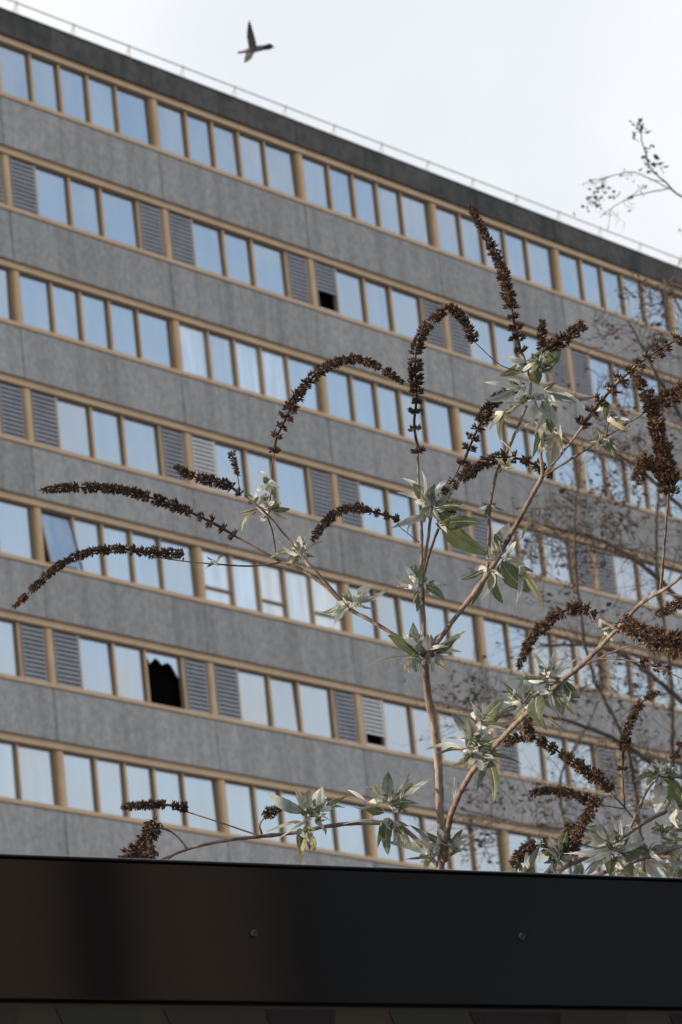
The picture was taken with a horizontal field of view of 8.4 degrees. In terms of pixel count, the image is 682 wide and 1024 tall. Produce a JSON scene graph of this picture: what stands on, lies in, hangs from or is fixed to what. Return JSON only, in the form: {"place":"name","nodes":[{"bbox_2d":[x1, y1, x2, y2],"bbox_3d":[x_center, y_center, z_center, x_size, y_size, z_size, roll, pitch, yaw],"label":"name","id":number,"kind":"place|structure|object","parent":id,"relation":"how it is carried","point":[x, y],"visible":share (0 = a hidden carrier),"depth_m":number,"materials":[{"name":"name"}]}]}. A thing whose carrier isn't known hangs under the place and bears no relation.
{"place":"outdoors","nodes":[
{"label":"outdoors","id":0,"kind":"place"},
{"bbox_2d":[237,20,274,62],"bbox_3d":[-0.923,-4.645,45.933,0.390,0.258,0.434,-15,-17,32],"label":"bird","id":1,"kind":"object","parent":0,"point":[251,50],"visible":1,"depth_m":45.97,"materials":[{"name":"grey"}]},
{"bbox_2d":[0,0,681,876],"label":"office block","id":2,"kind":"structure","parent":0,"point":[198,278],"depth_m":132.37,"materials":[{"name":"grey concrete"}]},
{"bbox_2d":[0,145,9,209],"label":"window","id":3,"kind":"structure","parent":2,"relation":"in","point":[2,205],"depth_m":124.88,"materials":[{"name":"brown"}]},
{"bbox_2d":[0,258,20,327],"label":"window","id":4,"kind":"structure","parent":2,"relation":"in","point":[6,298],"depth_m":124.09,"materials":[{"name":"brown"}]},
{"bbox_2d":[0,373,31,445],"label":"window","id":5,"kind":"structure","parent":2,"relation":"in","point":[12,426],"depth_m":123.03,"materials":[{"name":"brown"}]},
{"bbox_2d":[0,490,42,566],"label":"window","id":6,"kind":"structure","parent":2,"relation":"in","point":[17,540],"depth_m":122.08,"materials":[{"name":"brown"}]},
{"bbox_2d":[0,610,53,688],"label":"window","id":7,"kind":"structure","parent":2,"relation":"in","point":[22,646],"depth_m":120.98,"materials":[{"name":"brown"}]},
{"bbox_2d":[0,732,64,811],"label":"window","id":8,"kind":"structure","parent":2,"relation":"in","point":[27,764],"depth_m":120.04,"materials":[{"name":"brown"}]},
{"bbox_2d":[0,34,158,151],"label":"window","id":9,"kind":"structure","parent":2,"relation":"in","point":[33,77],"depth_m":128.97,"materials":[{"name":"brown"}]},
{"bbox_2d":[0,145,169,262],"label":"window","id":10,"kind":"structure","parent":2,"relation":"in","point":[35,188],"depth_m":128.00,"materials":[{"name":"brown"}]},
{"bbox_2d":[10,261,180,374],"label":"window","id":11,"kind":"structure","parent":2,"relation":"in","point":[44,303],"depth_m":127.16,"materials":[{"name":"brown"}]},
{"bbox_2d":[21,379,192,488],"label":"window","id":12,"kind":"structure","parent":2,"relation":"in","point":[58,421],"depth_m":126.32,"materials":[{"name":"brown"}]},
{"bbox_2d":[32,498,203,603],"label":"window","id":13,"kind":"structure","parent":2,"relation":"in","point":[79,529],"depth_m":125.46,"materials":[{"name":"brown"}]},
{"bbox_2d":[43,619,215,719],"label":"window","id":14,"kind":"structure","parent":2,"relation":"in","point":[79,660],"depth_m":124.30,"materials":[{"name":"brown"}]},
{"bbox_2d":[54,742,227,837],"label":"window","id":15,"kind":"structure","parent":2,"relation":"in","point":[91,782],"depth_m":123.73,"materials":[{"name":"brown"}]},
{"bbox_2d":[149,90,304,203],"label":"window","id":16,"kind":"structure","parent":2,"relation":"in","point":[181,131],"depth_m":134.70,"materials":[{"name":"brown"}]},
{"bbox_2d":[160,200,315,310],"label":"window","id":17,"kind":"structure","parent":2,"relation":"in","point":[193,241],"depth_m":133.88,"materials":[{"name":"brown"}]},
{"bbox_2d":[171,311,327,417],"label":"window","id":18,"kind":"structure","parent":2,"relation":"in","point":[205,352],"depth_m":132.84,"materials":[{"name":"brown"}]},
{"bbox_2d":[182,424,339,526],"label":"window","id":19,"kind":"structure","parent":2,"relation":"in","point":[304,484],"depth_m":132.35,"materials":[{"name":"brown"}]},
{"bbox_2d":[193,538,351,637],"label":"window","id":20,"kind":"structure","parent":2,"relation":"in","point":[277,592],"depth_m":131.19,"materials":[{"name":"brown"}]},
{"bbox_2d":[205,654,363,748],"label":"window","id":21,"kind":"structure","parent":2,"relation":"in","point":[240,693],"depth_m":130.55,"materials":[{"name":"brown"}]},
{"bbox_2d":[217,771,375,861],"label":"window","id":22,"kind":"structure","parent":2,"relation":"in","point":[242,800],"depth_m":129.16,"materials":[{"name":"brown"}]},
{"bbox_2d":[294,145,438,251],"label":"window","id":23,"kind":"structure","parent":2,"relation":"in","point":[327,185],"depth_m":140.54,"materials":[{"name":"brown"}]},
{"bbox_2d":[306,250,450,354],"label":"window","id":24,"kind":"structure","parent":2,"relation":"in","point":[363,298],"depth_m":139.65,"materials":[{"name":"brown"}]},
{"bbox_2d":[318,357,462,457],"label":"window","id":25,"kind":"structure","parent":2,"relation":"in","point":[350,396],"depth_m":138.80,"materials":[{"name":"brown"}]},
{"bbox_2d":[329,466,474,562],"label":"window","id":26,"kind":"structure","parent":2,"relation":"in","point":[347,487],"depth_m":137.39,"materials":[{"name":"brown"}]},
{"bbox_2d":[341,575,486,667],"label":"window","id":27,"kind":"structure","parent":2,"relation":"in","point":[395,610],"depth_m":137.19,"materials":[{"name":"brown"}]},
{"bbox_2d":[353,685,498,773],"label":"window","id":28,"kind":"structure","parent":2,"relation":"in","point":[397,719],"depth_m":135.52,"materials":[{"name":"brown"}]},
{"bbox_2d":[365,798,504,870],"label":"window","id":29,"kind":"structure","parent":2,"relation":"in","point":[426,817],"depth_m":135.42,"materials":[{"name":"brown"}]},
{"bbox_2d":[428,195,561,296],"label":"window","id":30,"kind":"structure","parent":2,"relation":"in","point":[528,257],"depth_m":146.57,"materials":[{"name":"brown"}]},
{"bbox_2d":[440,297,573,394],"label":"window","id":31,"kind":"structure","parent":2,"relation":"in","point":[493,334],"depth_m":145.00,"materials":[{"name":"brown"}]},
{"bbox_2d":[452,399,585,494],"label":"window","id":32,"kind":"structure","parent":2,"relation":"in","point":[463,414],"depth_m":144.46,"materials":[{"name":"blue glass"}]},
{"bbox_2d":[464,503,598,594],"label":"window","id":33,"kind":"structure","parent":2,"relation":"in","point":[479,532],"depth_m":144.26,"materials":[{"name":"blue glass"}]},
{"bbox_2d":[476,608,610,696],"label":"window","id":34,"kind":"structure","parent":2,"relation":"in","point":[503,622],"depth_m":142.13,"materials":[{"name":"blue glass"}]},
{"bbox_2d":[489,717,623,799],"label":"window","id":35,"kind":"structure","parent":2,"relation":"in","point":[533,756],"depth_m":142.20,"materials":[{"name":"blue"}]},
{"bbox_2d":[501,822,625,875],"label":"window","id":36,"kind":"structure","parent":2,"relation":"in","point":[517,839],"depth_m":139.89,"materials":[{"name":"blue"}]},
{"bbox_2d":[552,242,675,336],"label":"window","id":37,"kind":"structure","parent":2,"relation":"in","point":[581,278],"depth_m":151.78,"materials":[{"name":"blue glass"}]},
{"bbox_2d":[564,341,681,430],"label":"window","id":38,"kind":"structure","parent":2,"relation":"in","point":[574,366],"depth_m":150.52,"materials":[{"name":"blue glass"}]},
{"bbox_2d":[576,438,681,522],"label":"window","id":39,"kind":"structure","parent":2,"relation":"in","point":[646,507],"depth_m":149.83,"materials":[{"name":"blue glass"}]},
{"bbox_2d":[589,539,681,617],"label":"window","id":40,"kind":"structure","parent":2,"relation":"in","point":[613,582],"depth_m":148.84,"materials":[{"name":"blue glass"}]},
{"bbox_2d":[601,641,681,713],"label":"window","id":41,"kind":"structure","parent":2,"relation":"in","point":[636,652],"depth_m":147.79,"materials":[{"name":"blue glass"}]},
{"bbox_2d":[613,742,681,807],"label":"window","id":42,"kind":"structure","parent":2,"relation":"in","point":[616,753],"depth_m":146.36,"materials":[{"name":"blue"}]},
{"bbox_2d":[633,855,681,876],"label":"window","id":43,"kind":"structure","parent":2,"relation":"in","point":[661,872],"depth_m":146.32,"materials":[{"name":"blue"}]},
{"bbox_2d":[666,287,681,336],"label":"window","id":44,"kind":"structure","parent":2,"relation":"in","point":[672,314],"depth_m":155.68,"materials":[{"name":"blue"}]},
{"bbox_2d":[0,854,681,1023],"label":"hoarding","id":45,"kind":"object","parent":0,"point":[96,940],"visible":1,"depth_m":5.56,"materials":[{"name":"black metal"}]},
{"bbox_2d":[0,0,681,267],"label":"sky","id":46,"kind":"structure","parent":0,"point":[536,101],"materials":[{"name":"white"}]},
{"bbox_2d":[12,203,681,868],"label":"butterfly bush","id":47,"kind":"object","parent":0,"point":[480,753],"visible":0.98,"depth_m":7.20,"materials":[{"name":"green plant"}]},
{"bbox_2d":[353,117,681,877],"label":"birch tree","id":48,"kind":"object","parent":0,"point":[573,529],"visible":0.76,"depth_m":29.80,"materials":[{"name":"brown plant"}]},
{"bbox_2d":[501,690,681,877],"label":"butterfly bush","id":49,"kind":"object","parent":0,"point":[605,842],"visible":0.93,"depth_m":7.08,"materials":[{"name":"green plant"}]}
]}

